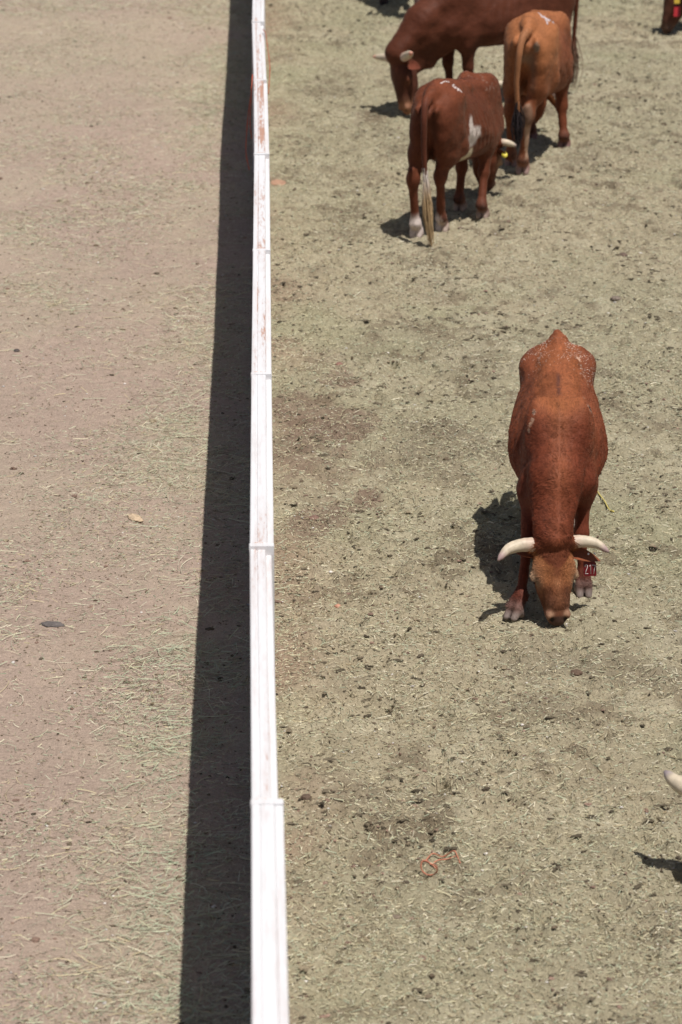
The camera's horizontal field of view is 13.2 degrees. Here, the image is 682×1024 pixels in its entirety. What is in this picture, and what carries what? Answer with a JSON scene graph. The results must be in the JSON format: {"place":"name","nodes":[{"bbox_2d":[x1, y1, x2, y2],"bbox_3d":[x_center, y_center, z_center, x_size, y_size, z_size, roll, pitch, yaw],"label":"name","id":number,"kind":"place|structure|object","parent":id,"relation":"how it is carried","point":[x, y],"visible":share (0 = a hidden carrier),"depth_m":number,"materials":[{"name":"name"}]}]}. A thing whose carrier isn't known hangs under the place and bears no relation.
{"place":"outdoors","nodes":[
{"label":"outdoors","id":0,"kind":"place"},
{"bbox_2d":[0,0,681,1023],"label":"ground","id":1,"kind":"structure","parent":0,"point":[50,368],"depth_m":16.82,"materials":[{"name":"brown soil"}]},
{"bbox_2d":[41,621,64,626],"bbox_3d":[-1.495,0.585,15.345,0.130,0.026,0.072,-1,19,-1],"label":"stone","id":2,"kind":"object","parent":1,"relation":"on","point":[52,624],"visible":1,"depth_m":15.33,"materials":[{"name":"grey stone"}]},
{"bbox_2d":[0,0,253,1023],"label":"hay chaff","id":3,"kind":"object","parent":1,"relation":"on","point":[24,840],"visible":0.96,"depth_m":16.96,"materials":[{"name":"plant"}]},
{"bbox_2d":[127,513,143,521],"bbox_3d":[-1.183,0.035,16.972,0.072,0.021,0.150,-6,20,-18],"label":"stone","id":4,"kind":"object","parent":1,"relation":"on","point":[134,517],"visible":1,"depth_m":16.95,"materials":[{"name":"beige stone"}]},
{"bbox_2d":[0,0,288,1023],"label":"loose hay","id":5,"kind":"object","parent":1,"relation":"on","point":[216,602],"visible":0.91,"depth_m":15.92,"materials":[{"name":"plant"}]},
{"bbox_2d":[249,0,288,1023],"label":"fence","id":6,"kind":"object","parent":1,"relation":"on","point":[269,956],"visible":1,"depth_m":11.83,"materials":[{"name":"white paint"}]},
{"bbox_2d":[245,74,252,168],"bbox_3d":[-0.702,-2.994,22.617,0.038,0.605,0.707,0,19,1],"label":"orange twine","id":7,"kind":"object","parent":6,"relation":"hanging from","point":[250,119],"visible":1,"depth_m":22.66,"materials":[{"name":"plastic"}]},
{"bbox_2d":[263,29,269,93],"bbox_3d":[-0.602,-3.677,24.076,0.030,0.293,1.303,-1,19,-3],"label":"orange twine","id":8,"kind":"object","parent":6,"relation":"hanging from","point":[269,62],"visible":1,"depth_m":23.79,"materials":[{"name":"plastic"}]},
{"bbox_2d":[270,179,285,185],"bbox_3d":[-0.535,-2.777,24.974,0.140,0.024,0.290,-1,19,-1],"label":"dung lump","id":9,"kind":"object","parent":1,"relation":"on","point":[278,182],"visible":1,"depth_m":24.96,"materials":[{"name":"brown soil"}]},
{"bbox_2d":[300,794,310,799],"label":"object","id":10,"kind":"object","parent":1,"relation":"on","point":[305,796],"visible":1,"depth_m":13.38,"materials":[{"name":"brown"}]},
{"bbox_2d":[309,515,318,519],"bbox_3d":[-0.152,0.036,16.826,0.060,0.028,0.089,-1,19,-1],"label":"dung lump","id":11,"kind":"object","parent":1,"relation":"on","point":[312,517],"visible":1,"depth_m":16.81,"materials":[{"name":"brown soil"}]},
{"bbox_2d":[1,1,677,1009],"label":"pale grit","id":12,"kind":"object","parent":1,"relation":"on","point":[313,527],"visible":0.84,"depth_m":16.43,"materials":[{"name":"gravel"}]},
{"bbox_2d":[0,0,681,1023],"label":"dung crumbs","id":13,"kind":"object","parent":1,"relation":"on","point":[306,968],"visible":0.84,"depth_m":16.21,"materials":[{"name":"brown soil"}]},
{"bbox_2d":[0,0,681,1023],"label":"dirt crumbs","id":14,"kind":"object","parent":1,"relation":"on","point":[374,568],"visible":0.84,"depth_m":15.98,"materials":[{"name":"brown soil"}]},
{"bbox_2d":[391,914,399,918],"bbox_3d":[0.228,1.682,12.271,0.043,0.018,0.037,-1,19,-1],"label":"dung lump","id":15,"kind":"object","parent":1,"relation":"on","point":[396,916],"visible":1,"depth_m":12.26,"materials":[{"name":"brown soil"}]},
{"bbox_2d":[379,0,417,5],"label":"steer","id":16,"kind":"object","parent":1,"relation":"on","point":[382,2],"visible":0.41,"depth_m":33.48},
{"bbox_2d":[420,850,460,875],"bbox_3d":[0.412,1.494,12.712,0.175,0.098,0.254,17,26,40],"label":"orange twine","id":17,"kind":"object","parent":1,"relation":"on","point":[432,864],"visible":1,"depth_m":12.70,"materials":[{"name":"fabric"}]},
{"bbox_2d":[406,71,516,245],"bbox_3d":[0.962,-2.954,23.634,0.537,1.250,1.990,5,20,14],"label":"steer","id":18,"kind":"object","parent":1,"relation":"on","point":[458,123],"visible":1,"depth_m":23.09,"materials":[{"name":"fur"}]},
{"bbox_2d":[265,0,681,1023],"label":"chopped straw","id":19,"kind":"object","parent":1,"relation":"on","point":[515,758],"visible":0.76,"depth_m":15.68,"materials":[{"name":"beige plant"}]},
{"bbox_2d":[373,0,582,114],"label":"steer","id":20,"kind":"object","parent":1,"relation":"on","point":[428,34],"visible":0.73,"depth_m":27.60},
{"bbox_2d":[499,9,573,174],"bbox_3d":[1.723,-3.811,25.896,0.731,1.376,2.247,0,19,-1],"label":"steer","id":21,"kind":"object","parent":1,"relation":"on","point":[538,57],"visible":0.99,"depth_m":25.06},
{"bbox_2d":[497,329,608,625],"bbox_3d":[1.158,-0.249,16.071,0.593,1.133,1.939,1,19,3],"label":"steer","id":22,"kind":"object","parent":1,"relation":"on","point":[558,446],"visible":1,"depth_m":15.51,"materials":[{"name":"fur"}]},
{"bbox_2d":[571,669,582,675],"bbox_3d":[1.182,0.806,14.820,0.061,0.029,0.065,-1,19,-1],"label":"dung lump","id":23,"kind":"object","parent":1,"relation":"on","point":[576,672],"visible":1,"depth_m":14.81,"materials":[{"name":"brown soil"}]},
{"bbox_2d":[598,492,614,511],"bbox_3d":[1.522,-0.097,17.270,0.018,0.050,0.528,-3,20,-10],"label":"yellow stalk","id":24,"kind":"object","parent":1,"relation":"on","point":[605,502],"visible":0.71,"depth_m":17.17,"materials":[{"name":"plant"}]},
{"bbox_2d":[610,296,620,300],"bbox_3d":[2.001,-1.558,21.553,0.078,0.025,0.098,-1,19,-1],"label":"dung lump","id":25,"kind":"object","parent":1,"relation":"on","point":[615,298],"visible":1,"depth_m":21.53,"materials":[{"name":"grey soil"}]},
{"bbox_2d":[660,0,681,33],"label":"steer","id":26,"kind":"object","parent":1,"relation":"on","point":[672,14],"visible":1,"depth_m":31.61,"materials":[{"name":"fur"}]},
{"bbox_2d":[663,770,681,795],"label":"steer","id":27,"kind":"object","parent":1,"relation":"on","point":[673,780],"visible":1,"depth_m":12.48}
]}

